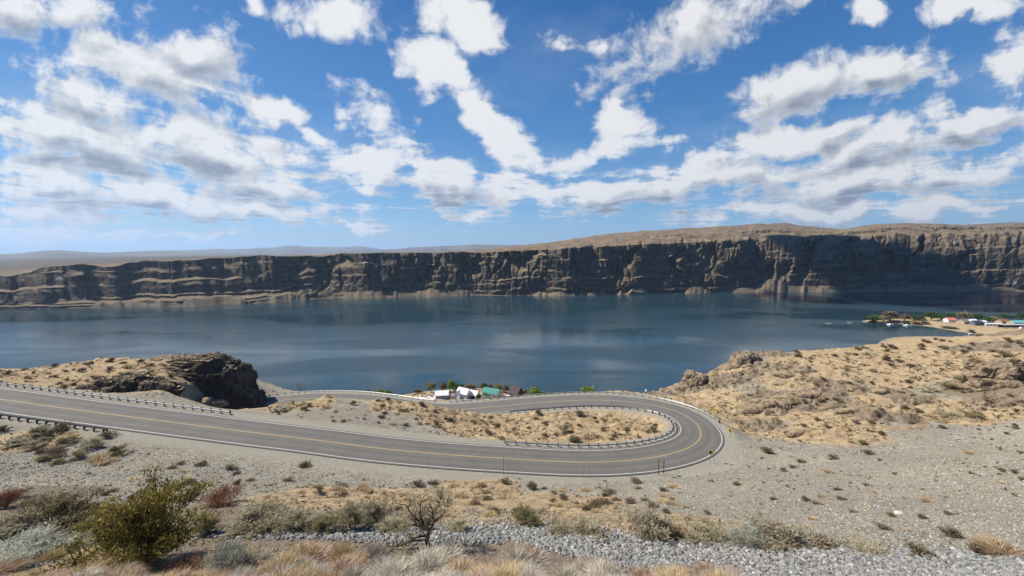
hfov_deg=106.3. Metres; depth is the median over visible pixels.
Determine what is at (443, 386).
tree
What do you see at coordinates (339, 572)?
dry brush
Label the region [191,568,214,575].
dry brush
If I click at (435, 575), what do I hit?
dry brush
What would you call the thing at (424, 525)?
dead bush
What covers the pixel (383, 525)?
sagebrush
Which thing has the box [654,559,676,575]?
dry brush
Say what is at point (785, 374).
rock outcrop
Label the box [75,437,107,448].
sagebrush
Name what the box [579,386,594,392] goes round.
shrub
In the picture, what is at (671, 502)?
dry brush
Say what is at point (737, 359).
rock outcrop
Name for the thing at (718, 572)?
dry brush
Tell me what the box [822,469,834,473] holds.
grass tuft
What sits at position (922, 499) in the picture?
grass tuft
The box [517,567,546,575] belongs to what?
dry brush
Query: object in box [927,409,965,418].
sagebrush
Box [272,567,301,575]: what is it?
dry brush
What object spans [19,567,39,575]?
dry brush
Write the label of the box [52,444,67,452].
sagebrush
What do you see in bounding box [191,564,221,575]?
dry brush
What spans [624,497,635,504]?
brush clump
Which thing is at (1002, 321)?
house
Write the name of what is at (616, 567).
dry brush
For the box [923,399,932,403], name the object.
sagebrush
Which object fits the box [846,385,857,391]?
boulder
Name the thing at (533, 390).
shrub
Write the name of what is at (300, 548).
dry brush
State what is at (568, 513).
dry brush
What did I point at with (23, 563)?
dry brush
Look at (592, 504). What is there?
brush clump
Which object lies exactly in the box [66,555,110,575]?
dry brush
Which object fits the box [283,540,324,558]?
dry brush
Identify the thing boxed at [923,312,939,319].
tree
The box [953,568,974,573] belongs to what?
boulder
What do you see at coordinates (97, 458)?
grass tuft
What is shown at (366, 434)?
road marking
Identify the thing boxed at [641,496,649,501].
grass tuft
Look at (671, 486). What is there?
grass tuft
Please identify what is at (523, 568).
dry brush
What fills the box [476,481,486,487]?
brush clump
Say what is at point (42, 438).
sagebrush
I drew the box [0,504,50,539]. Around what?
sagebrush
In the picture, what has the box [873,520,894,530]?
brush clump
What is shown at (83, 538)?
sagebrush
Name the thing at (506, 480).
brush clump
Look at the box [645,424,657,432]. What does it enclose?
sagebrush
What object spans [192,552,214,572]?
dry brush
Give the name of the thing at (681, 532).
dry brush
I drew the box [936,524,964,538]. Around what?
brush clump
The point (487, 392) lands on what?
house
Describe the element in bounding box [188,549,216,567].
dry brush
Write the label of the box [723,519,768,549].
silver sagebrush
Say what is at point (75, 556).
dry brush
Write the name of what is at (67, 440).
sagebrush
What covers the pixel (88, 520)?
sagebrush
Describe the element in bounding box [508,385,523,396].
house
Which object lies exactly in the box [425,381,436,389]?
tree
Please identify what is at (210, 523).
sagebrush
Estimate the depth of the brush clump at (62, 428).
69.58 m
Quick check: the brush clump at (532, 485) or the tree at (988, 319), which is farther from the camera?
the tree at (988, 319)
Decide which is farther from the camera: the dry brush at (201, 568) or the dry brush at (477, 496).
the dry brush at (477, 496)
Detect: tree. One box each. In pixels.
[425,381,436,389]
[439,381,447,389]
[447,379,454,390]
[449,382,464,390]
[501,385,509,391]
[861,315,885,322]
[877,315,889,321]
[883,311,901,320]
[899,314,911,320]
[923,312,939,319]
[936,314,950,319]
[943,312,957,317]
[956,311,973,318]
[972,314,985,320]
[981,317,998,321]
[996,313,1012,318]
[1012,313,1023,318]
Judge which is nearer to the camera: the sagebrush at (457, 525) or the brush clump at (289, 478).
the sagebrush at (457, 525)
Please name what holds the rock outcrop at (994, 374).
on the terrain at (740, 453)
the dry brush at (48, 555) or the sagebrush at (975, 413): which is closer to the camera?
the dry brush at (48, 555)
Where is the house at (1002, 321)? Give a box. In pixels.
[994,319,1008,323]
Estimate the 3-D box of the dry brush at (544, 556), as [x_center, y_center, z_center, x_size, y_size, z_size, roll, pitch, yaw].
[1.438,17.130,24.126,3.928,0.612,3.596,-4,7,-41]
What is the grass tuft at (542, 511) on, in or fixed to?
on the terrain at (740, 453)
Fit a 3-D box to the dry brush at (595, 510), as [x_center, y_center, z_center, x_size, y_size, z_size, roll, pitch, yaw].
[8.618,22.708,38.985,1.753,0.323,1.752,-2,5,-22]
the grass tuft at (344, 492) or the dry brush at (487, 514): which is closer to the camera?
the dry brush at (487, 514)
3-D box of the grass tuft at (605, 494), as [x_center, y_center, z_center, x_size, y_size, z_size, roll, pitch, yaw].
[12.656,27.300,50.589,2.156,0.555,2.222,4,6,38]
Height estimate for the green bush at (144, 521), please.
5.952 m
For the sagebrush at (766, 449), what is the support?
on the terrain at (740, 453)
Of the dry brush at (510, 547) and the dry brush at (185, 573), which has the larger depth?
the dry brush at (510, 547)
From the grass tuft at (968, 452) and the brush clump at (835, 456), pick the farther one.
the brush clump at (835, 456)
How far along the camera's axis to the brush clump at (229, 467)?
62.57 m
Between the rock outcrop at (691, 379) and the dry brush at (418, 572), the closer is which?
the dry brush at (418, 572)
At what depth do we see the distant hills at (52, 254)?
6318.25 m
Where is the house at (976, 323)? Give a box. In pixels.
[969,321,984,325]
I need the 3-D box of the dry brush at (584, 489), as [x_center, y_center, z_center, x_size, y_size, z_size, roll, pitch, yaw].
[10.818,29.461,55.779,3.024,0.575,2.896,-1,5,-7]
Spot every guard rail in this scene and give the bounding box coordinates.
[0,382,230,413]
[0,414,107,431]
[267,390,434,400]
[450,391,719,422]
[504,405,674,446]
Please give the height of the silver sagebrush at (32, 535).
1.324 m
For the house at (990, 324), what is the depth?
528.53 m
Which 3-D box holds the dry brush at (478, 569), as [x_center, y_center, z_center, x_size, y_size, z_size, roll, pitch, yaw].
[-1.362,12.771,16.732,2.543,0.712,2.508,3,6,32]
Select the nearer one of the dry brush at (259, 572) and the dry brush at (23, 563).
the dry brush at (259, 572)
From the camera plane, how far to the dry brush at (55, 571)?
19.97 m
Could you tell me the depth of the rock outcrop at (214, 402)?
125.44 m
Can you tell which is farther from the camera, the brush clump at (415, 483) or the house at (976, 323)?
the house at (976, 323)
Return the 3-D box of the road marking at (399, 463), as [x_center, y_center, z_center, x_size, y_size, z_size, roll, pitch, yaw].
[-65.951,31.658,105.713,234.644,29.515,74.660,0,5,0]
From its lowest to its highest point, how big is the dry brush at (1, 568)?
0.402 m
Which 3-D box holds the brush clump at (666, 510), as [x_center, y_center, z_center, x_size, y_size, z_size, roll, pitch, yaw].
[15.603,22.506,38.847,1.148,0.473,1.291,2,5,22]
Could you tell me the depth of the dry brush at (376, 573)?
14.23 m
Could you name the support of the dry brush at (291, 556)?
on the terrain at (740, 453)
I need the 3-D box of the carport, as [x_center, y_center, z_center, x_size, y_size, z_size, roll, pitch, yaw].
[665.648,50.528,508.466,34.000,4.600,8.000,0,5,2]
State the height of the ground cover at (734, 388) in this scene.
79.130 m
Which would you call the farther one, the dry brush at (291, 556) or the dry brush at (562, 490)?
the dry brush at (562, 490)
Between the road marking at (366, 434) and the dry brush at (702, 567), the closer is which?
the dry brush at (702, 567)
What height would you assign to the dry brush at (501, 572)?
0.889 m
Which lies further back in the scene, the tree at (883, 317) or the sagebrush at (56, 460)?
the tree at (883, 317)
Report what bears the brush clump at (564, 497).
on the terrain at (740, 453)
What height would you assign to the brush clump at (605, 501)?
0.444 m
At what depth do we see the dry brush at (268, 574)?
19.79 m
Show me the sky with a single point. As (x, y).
(126, 125)
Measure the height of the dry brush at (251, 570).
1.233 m
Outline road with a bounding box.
[0,388,723,476]
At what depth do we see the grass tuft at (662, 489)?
54.58 m
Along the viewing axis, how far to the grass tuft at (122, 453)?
63.71 m
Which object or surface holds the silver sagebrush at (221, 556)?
on the terrain at (740, 453)
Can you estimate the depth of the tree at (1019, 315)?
576.33 m
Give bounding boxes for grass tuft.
[26,431,55,440]
[32,445,57,454]
[50,431,77,443]
[80,452,109,462]
[90,458,109,466]
[109,448,128,457]
[124,475,141,480]
[195,460,208,466]
[298,460,313,467]
[336,489,349,496]
[426,479,440,485]
[453,492,467,497]
[469,483,481,488]
[470,490,482,495]
[480,489,491,493]
[480,494,494,500]
[498,494,512,499]
[536,508,550,513]
[545,506,558,511]
[551,499,563,507]
[582,503,593,510]
[600,491,612,496]
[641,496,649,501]
[645,501,660,507]
[657,486,667,491]
[658,491,670,496]
[667,483,681,487]
[795,459,806,462]
[806,514,817,519]
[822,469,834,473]
[914,496,937,502]
[964,450,975,454]
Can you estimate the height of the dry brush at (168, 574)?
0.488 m
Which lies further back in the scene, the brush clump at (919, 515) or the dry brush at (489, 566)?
the brush clump at (919, 515)
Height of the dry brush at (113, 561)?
1.344 m
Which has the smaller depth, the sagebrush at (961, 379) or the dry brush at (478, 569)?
the dry brush at (478, 569)
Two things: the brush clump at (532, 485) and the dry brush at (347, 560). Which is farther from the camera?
the brush clump at (532, 485)
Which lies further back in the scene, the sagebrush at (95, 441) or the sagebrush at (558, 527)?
the sagebrush at (95, 441)
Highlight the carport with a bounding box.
[998,324,1023,327]
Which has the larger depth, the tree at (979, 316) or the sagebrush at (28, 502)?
the tree at (979, 316)
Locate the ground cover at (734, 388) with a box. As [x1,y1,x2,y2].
[0,350,1023,551]
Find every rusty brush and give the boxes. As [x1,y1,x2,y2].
[0,487,25,508]
[159,553,204,573]
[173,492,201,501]
[194,480,246,508]
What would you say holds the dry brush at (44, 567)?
on the terrain at (740, 453)
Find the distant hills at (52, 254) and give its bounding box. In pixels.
[0,222,1023,258]
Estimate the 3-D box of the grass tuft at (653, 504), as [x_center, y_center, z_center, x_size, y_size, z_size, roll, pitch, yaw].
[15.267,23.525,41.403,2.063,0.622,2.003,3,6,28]
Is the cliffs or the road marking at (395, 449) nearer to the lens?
the road marking at (395, 449)
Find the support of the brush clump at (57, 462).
on the terrain at (740, 453)
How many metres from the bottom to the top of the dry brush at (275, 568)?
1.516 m
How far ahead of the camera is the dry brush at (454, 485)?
58.64 m
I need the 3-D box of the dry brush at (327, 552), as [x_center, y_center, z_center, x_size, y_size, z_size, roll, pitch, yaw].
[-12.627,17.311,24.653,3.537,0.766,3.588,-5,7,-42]
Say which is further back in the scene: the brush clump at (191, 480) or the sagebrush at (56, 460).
the sagebrush at (56, 460)
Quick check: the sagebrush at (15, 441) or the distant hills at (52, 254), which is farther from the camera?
the distant hills at (52, 254)
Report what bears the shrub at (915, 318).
on the terrain at (740, 453)
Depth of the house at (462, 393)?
257.68 m
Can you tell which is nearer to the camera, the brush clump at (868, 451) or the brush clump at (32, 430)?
the brush clump at (32, 430)
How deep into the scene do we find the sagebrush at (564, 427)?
91.92 m
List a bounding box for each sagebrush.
[0,436,29,448]
[0,487,118,539]
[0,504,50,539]
[0,518,77,557]
[0,539,57,564]
[4,489,72,525]
[19,439,47,449]
[29,423,51,436]
[32,454,52,462]
[34,436,52,442]
[43,528,103,557]
[52,433,83,445]
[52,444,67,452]
[52,457,67,464]
[55,515,114,539]
[65,448,90,461]
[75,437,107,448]
[105,443,130,456]
[187,509,225,534]
[197,535,271,572]
[213,497,299,540]
[267,503,316,536]
[303,510,340,534]
[330,499,366,533]
[361,497,396,525]
[373,515,409,535]
[432,419,440,427]
[442,518,470,532]
[510,501,543,527]
[537,515,579,536]
[557,422,572,434]
[568,514,608,540]
[574,410,584,416]
[624,504,680,542]
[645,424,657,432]
[680,515,731,547]
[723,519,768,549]
[741,510,837,552]
[758,445,773,452]
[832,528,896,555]
[858,439,868,443]
[915,385,943,393]
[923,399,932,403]
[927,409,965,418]
[935,381,966,390]
[952,376,967,380]
[959,409,987,417]
[981,386,990,390]
[991,350,1016,357]
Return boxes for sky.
[0,0,1023,253]
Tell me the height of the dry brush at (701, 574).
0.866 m
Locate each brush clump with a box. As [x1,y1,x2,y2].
[0,425,14,431]
[6,485,35,499]
[27,428,39,434]
[33,447,47,452]
[41,447,66,454]
[45,420,73,434]
[48,458,63,464]
[52,452,68,457]
[96,429,120,438]
[99,489,112,495]
[186,477,197,484]
[224,463,239,470]
[230,479,242,484]
[282,476,294,481]
[313,486,323,492]
[395,503,403,510]
[411,479,423,488]
[470,499,480,505]
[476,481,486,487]
[487,507,501,512]
[500,477,510,484]
[525,481,537,489]
[560,494,568,499]
[567,434,582,442]
[587,501,598,508]
[589,498,601,505]
[600,497,611,504]
[601,488,615,493]
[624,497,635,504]
[629,477,643,483]
[661,507,669,513]
[801,496,811,501]
[814,532,846,549]
[825,453,838,459]
[862,449,876,454]
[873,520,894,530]
[880,355,890,360]
[885,511,897,517]
[902,540,937,558]
[915,513,928,518]
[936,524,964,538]
[962,540,995,553]
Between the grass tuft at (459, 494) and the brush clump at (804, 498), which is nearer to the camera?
the brush clump at (804, 498)
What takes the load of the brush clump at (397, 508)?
on the terrain at (740, 453)
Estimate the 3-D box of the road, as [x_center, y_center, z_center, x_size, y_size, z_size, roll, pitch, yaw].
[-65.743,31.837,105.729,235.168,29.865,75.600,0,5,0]
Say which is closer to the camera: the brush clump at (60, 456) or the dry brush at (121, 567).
the dry brush at (121, 567)
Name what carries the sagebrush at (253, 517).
on the terrain at (740, 453)
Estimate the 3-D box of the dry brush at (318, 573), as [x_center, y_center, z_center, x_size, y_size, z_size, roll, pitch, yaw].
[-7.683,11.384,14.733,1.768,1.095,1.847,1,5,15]
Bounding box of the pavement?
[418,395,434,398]
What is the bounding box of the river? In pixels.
[0,291,1023,395]
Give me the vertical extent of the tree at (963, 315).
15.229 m
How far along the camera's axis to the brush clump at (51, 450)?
61.82 m
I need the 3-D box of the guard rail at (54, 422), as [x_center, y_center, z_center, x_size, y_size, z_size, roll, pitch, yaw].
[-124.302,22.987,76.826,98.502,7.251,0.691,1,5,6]
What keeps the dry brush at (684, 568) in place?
on the terrain at (740, 453)
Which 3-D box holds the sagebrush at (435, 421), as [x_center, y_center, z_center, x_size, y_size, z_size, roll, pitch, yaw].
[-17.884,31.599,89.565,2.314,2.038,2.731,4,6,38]
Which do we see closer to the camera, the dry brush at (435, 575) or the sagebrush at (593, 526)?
the dry brush at (435, 575)
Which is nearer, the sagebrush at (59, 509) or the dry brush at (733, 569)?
the dry brush at (733, 569)
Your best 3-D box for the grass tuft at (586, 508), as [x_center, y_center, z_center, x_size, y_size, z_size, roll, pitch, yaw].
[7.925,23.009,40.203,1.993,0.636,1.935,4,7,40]
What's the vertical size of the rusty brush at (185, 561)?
0.740 m
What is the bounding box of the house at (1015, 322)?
[1006,320,1023,323]
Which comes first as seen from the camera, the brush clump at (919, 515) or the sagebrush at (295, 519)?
the sagebrush at (295, 519)
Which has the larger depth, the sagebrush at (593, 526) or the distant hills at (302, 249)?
the distant hills at (302, 249)
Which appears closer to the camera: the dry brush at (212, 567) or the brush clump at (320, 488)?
the dry brush at (212, 567)
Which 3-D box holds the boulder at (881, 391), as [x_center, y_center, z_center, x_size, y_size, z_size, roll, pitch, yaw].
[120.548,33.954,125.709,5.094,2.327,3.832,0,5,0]
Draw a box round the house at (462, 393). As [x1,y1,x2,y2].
[454,387,480,398]
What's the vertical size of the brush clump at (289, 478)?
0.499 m
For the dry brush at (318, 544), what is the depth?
25.12 m
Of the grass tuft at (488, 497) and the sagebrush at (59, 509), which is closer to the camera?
the sagebrush at (59, 509)
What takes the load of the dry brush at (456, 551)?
on the terrain at (740, 453)
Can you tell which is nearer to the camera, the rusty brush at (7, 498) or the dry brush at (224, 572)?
the dry brush at (224, 572)
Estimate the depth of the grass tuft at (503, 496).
48.15 m
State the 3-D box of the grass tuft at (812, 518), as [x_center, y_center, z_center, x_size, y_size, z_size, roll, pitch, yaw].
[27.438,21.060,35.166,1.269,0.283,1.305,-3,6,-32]
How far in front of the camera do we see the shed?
256.18 m
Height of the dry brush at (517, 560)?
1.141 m
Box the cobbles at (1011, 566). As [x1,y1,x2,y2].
[199,522,1023,575]
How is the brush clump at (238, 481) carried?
on the terrain at (740, 453)
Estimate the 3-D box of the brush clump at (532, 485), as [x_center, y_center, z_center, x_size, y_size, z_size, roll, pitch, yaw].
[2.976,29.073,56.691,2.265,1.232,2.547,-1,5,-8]
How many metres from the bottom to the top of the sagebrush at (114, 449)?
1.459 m
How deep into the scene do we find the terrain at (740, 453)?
70.84 m
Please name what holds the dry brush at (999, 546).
on the terrain at (740, 453)
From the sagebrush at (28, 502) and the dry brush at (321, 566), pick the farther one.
the sagebrush at (28, 502)
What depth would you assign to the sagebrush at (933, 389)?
120.23 m
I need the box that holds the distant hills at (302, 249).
[104,246,389,252]
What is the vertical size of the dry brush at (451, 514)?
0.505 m
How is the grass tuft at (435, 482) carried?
on the terrain at (740, 453)
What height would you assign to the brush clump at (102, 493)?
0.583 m
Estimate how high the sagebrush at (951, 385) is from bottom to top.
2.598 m
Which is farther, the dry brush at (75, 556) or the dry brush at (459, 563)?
the dry brush at (75, 556)
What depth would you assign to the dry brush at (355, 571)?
18.96 m
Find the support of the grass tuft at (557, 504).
on the terrain at (740, 453)
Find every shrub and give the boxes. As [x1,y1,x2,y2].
[413,388,424,393]
[464,384,476,389]
[493,383,502,388]
[528,387,539,394]
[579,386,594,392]
[909,316,921,320]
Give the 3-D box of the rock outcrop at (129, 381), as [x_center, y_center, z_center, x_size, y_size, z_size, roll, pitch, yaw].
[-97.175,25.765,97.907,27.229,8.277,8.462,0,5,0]
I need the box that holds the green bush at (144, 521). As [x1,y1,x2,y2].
[29,461,221,575]
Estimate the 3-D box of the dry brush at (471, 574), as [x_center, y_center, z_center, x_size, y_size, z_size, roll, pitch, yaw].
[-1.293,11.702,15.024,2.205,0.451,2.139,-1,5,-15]
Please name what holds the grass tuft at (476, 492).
on the terrain at (740, 453)
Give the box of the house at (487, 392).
[480,387,501,398]
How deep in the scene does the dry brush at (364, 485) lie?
51.55 m
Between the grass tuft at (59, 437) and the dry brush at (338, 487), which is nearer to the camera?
the dry brush at (338, 487)
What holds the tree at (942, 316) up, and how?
on the terrain at (740, 453)
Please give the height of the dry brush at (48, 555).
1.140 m
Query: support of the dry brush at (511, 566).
on the terrain at (740, 453)
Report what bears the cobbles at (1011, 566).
on the terrain at (740, 453)
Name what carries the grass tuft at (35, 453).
on the terrain at (740, 453)
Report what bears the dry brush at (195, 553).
on the terrain at (740, 453)
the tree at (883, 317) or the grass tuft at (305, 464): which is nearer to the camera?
the grass tuft at (305, 464)
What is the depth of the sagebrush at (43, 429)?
67.96 m
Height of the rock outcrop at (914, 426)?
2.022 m
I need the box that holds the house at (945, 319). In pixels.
[943,317,956,321]
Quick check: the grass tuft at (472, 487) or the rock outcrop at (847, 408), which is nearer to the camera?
the grass tuft at (472, 487)
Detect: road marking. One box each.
[0,388,680,450]
[0,398,701,461]
[3,393,721,474]
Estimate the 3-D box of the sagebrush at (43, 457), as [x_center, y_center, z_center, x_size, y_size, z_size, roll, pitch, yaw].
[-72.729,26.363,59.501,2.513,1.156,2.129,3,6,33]
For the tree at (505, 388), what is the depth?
270.38 m
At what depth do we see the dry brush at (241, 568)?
20.30 m
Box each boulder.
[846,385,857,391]
[871,388,889,394]
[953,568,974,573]
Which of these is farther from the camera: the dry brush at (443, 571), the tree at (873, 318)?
the tree at (873, 318)
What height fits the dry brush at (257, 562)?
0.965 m
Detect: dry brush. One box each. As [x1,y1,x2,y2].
[0,554,17,573]
[0,555,29,573]
[3,555,36,572]
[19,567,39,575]
[33,546,66,562]
[34,565,75,575]
[36,560,66,575]
[56,547,99,562]
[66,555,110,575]
[78,550,125,569]
[98,559,150,575]
[100,560,144,575]
[115,565,152,575]
[142,555,155,567]
[153,569,179,575]
[159,547,210,566]
[165,565,197,575]
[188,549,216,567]
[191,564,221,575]
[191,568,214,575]
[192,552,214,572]
[207,567,233,575]
[216,560,244,572]
[226,562,255,573]
[232,563,262,575]
[239,555,266,569]
[245,544,270,560]
[251,562,267,575]
[261,555,290,575]
[262,546,309,575]
[262,561,301,575]
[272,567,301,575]
[273,567,308,575]
[274,539,327,560]
[280,564,312,575]
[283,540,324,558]
[287,554,321,569]
[291,555,320,571]
[296,540,334,564]
[303,565,328,575]
[304,561,335,575]
[312,541,336,563]
[316,568,351,575]
[324,539,356,561]
[327,548,370,574]
[329,484,346,490]
[338,562,367,575]
[349,546,369,562]
[355,482,370,491]
[361,570,389,575]
[363,539,388,557]
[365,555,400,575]
[374,552,426,575]
[376,568,400,575]
[380,568,406,575]
[407,566,430,575]
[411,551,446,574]
[419,570,452,575]
[423,493,438,499]
[429,563,464,575]
[431,537,469,560]
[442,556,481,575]
[443,511,455,517]
[444,569,473,575]
[446,481,459,487]
[464,563,499,574]
[464,568,497,575]
[467,562,506,572]
[473,494,481,499]
[480,509,496,517]
[484,560,527,575]
[486,553,514,569]
[496,560,529,570]
[497,539,526,559]
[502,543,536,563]
[509,557,549,575]
[510,561,544,575]
[511,558,529,566]
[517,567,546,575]
[522,540,553,565]
[547,558,577,575]
[553,561,582,575]
[558,488,567,492]
[566,511,577,516]
[570,557,591,573]
[573,551,604,566]
[577,568,607,575]
[578,487,593,491]
[579,561,623,575]
[582,558,625,575]
[584,559,615,574]
[588,508,604,512]
[598,561,626,575]
[628,563,654,575]
[652,563,690,575]
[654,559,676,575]
[663,497,678,505]
[665,562,695,575]
[666,521,696,542]
[687,557,719,575]
[693,567,723,575]
[700,566,733,575]
[705,563,746,575]
[716,563,744,575]
[956,529,1023,559]
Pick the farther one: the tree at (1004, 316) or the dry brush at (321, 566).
the tree at (1004, 316)
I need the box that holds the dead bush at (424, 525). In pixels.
[385,483,460,550]
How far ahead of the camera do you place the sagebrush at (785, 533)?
28.18 m
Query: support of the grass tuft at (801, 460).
on the terrain at (740, 453)
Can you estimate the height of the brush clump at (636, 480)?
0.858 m
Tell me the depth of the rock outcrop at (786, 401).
126.01 m
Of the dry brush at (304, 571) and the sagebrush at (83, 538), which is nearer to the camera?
the dry brush at (304, 571)
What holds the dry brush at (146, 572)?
on the terrain at (740, 453)
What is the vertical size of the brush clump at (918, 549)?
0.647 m
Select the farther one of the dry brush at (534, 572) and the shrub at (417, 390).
the shrub at (417, 390)
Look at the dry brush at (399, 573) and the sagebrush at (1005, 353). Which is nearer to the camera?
the dry brush at (399, 573)
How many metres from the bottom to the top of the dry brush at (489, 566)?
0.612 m
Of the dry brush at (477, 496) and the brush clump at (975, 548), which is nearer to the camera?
the brush clump at (975, 548)
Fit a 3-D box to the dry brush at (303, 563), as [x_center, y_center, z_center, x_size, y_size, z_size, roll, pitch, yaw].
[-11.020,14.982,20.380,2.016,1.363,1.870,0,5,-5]
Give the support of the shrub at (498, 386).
on the terrain at (740, 453)
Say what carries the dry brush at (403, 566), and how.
on the terrain at (740, 453)
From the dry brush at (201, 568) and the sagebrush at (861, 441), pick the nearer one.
the dry brush at (201, 568)
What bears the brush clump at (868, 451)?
on the terrain at (740, 453)
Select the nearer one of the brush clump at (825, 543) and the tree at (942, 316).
the brush clump at (825, 543)
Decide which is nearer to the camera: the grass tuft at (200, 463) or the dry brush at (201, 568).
the dry brush at (201, 568)
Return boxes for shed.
[435,390,448,398]
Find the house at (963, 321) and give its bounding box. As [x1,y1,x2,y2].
[956,319,970,323]
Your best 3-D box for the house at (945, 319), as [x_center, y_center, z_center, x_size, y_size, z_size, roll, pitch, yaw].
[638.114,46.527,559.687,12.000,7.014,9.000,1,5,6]
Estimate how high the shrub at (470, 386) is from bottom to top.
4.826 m
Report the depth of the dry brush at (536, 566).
21.10 m
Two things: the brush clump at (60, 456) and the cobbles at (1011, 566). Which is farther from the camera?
the brush clump at (60, 456)
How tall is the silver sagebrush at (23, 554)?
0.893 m
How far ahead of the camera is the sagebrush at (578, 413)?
105.56 m
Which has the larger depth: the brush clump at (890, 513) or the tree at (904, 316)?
the tree at (904, 316)
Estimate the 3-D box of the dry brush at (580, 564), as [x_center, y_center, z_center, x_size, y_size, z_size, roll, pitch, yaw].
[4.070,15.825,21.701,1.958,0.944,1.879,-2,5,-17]
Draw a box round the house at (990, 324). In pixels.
[984,323,1001,325]
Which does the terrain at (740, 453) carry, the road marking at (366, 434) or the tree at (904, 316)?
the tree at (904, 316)
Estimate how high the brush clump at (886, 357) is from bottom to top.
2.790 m
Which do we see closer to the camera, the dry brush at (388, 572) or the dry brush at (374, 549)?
the dry brush at (388, 572)
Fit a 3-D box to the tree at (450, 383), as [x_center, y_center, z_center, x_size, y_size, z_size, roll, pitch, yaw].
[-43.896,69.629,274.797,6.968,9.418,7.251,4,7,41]
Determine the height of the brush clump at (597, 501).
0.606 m
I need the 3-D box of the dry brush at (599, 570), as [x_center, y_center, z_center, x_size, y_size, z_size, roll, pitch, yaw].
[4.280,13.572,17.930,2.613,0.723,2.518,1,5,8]
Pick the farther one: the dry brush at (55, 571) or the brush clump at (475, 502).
the brush clump at (475, 502)
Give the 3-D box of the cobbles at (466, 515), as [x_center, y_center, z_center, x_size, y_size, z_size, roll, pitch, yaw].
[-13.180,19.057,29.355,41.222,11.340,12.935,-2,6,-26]
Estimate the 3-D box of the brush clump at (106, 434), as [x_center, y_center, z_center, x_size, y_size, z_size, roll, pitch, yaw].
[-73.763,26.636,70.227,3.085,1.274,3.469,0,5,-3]
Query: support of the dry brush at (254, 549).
on the terrain at (740, 453)
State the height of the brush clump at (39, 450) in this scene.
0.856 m
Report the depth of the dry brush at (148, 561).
23.68 m
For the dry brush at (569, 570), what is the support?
on the terrain at (740, 453)
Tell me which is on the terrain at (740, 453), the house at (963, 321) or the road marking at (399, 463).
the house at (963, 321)
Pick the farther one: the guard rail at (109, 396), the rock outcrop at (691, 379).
the rock outcrop at (691, 379)
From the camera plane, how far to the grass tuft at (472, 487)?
56.76 m
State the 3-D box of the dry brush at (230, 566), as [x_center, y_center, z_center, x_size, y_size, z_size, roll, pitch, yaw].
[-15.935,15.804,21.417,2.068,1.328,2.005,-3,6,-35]
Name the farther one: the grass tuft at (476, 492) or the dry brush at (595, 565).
the grass tuft at (476, 492)
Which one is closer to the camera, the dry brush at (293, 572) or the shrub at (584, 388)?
the dry brush at (293, 572)
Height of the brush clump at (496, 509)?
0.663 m
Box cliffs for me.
[0,222,1023,308]
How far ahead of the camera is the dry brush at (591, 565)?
20.35 m
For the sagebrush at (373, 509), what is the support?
on the terrain at (740, 453)
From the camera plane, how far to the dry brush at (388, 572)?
16.71 m
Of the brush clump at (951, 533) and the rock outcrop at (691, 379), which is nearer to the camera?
the brush clump at (951, 533)
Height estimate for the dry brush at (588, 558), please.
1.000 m
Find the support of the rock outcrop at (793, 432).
on the terrain at (740, 453)
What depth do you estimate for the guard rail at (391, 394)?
142.41 m
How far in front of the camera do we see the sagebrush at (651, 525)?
29.95 m
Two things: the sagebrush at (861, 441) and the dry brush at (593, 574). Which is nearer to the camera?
the dry brush at (593, 574)
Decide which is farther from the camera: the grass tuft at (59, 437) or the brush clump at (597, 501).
the grass tuft at (59, 437)
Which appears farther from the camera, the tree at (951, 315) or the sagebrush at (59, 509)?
the tree at (951, 315)
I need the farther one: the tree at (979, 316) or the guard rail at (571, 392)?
the tree at (979, 316)
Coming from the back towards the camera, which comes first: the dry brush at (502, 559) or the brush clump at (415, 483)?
the brush clump at (415, 483)
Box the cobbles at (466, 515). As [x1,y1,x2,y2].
[3,507,559,575]
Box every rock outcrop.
[74,371,184,395]
[151,352,267,409]
[195,397,228,407]
[675,370,708,391]
[726,350,761,369]
[735,404,773,413]
[750,389,821,410]
[771,368,809,378]
[783,428,813,437]
[834,404,878,413]
[879,424,929,429]
[961,357,1023,390]
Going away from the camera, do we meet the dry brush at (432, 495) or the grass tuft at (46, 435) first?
the dry brush at (432, 495)
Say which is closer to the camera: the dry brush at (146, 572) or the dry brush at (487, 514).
the dry brush at (146, 572)
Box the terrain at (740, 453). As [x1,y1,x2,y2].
[0,317,1023,575]

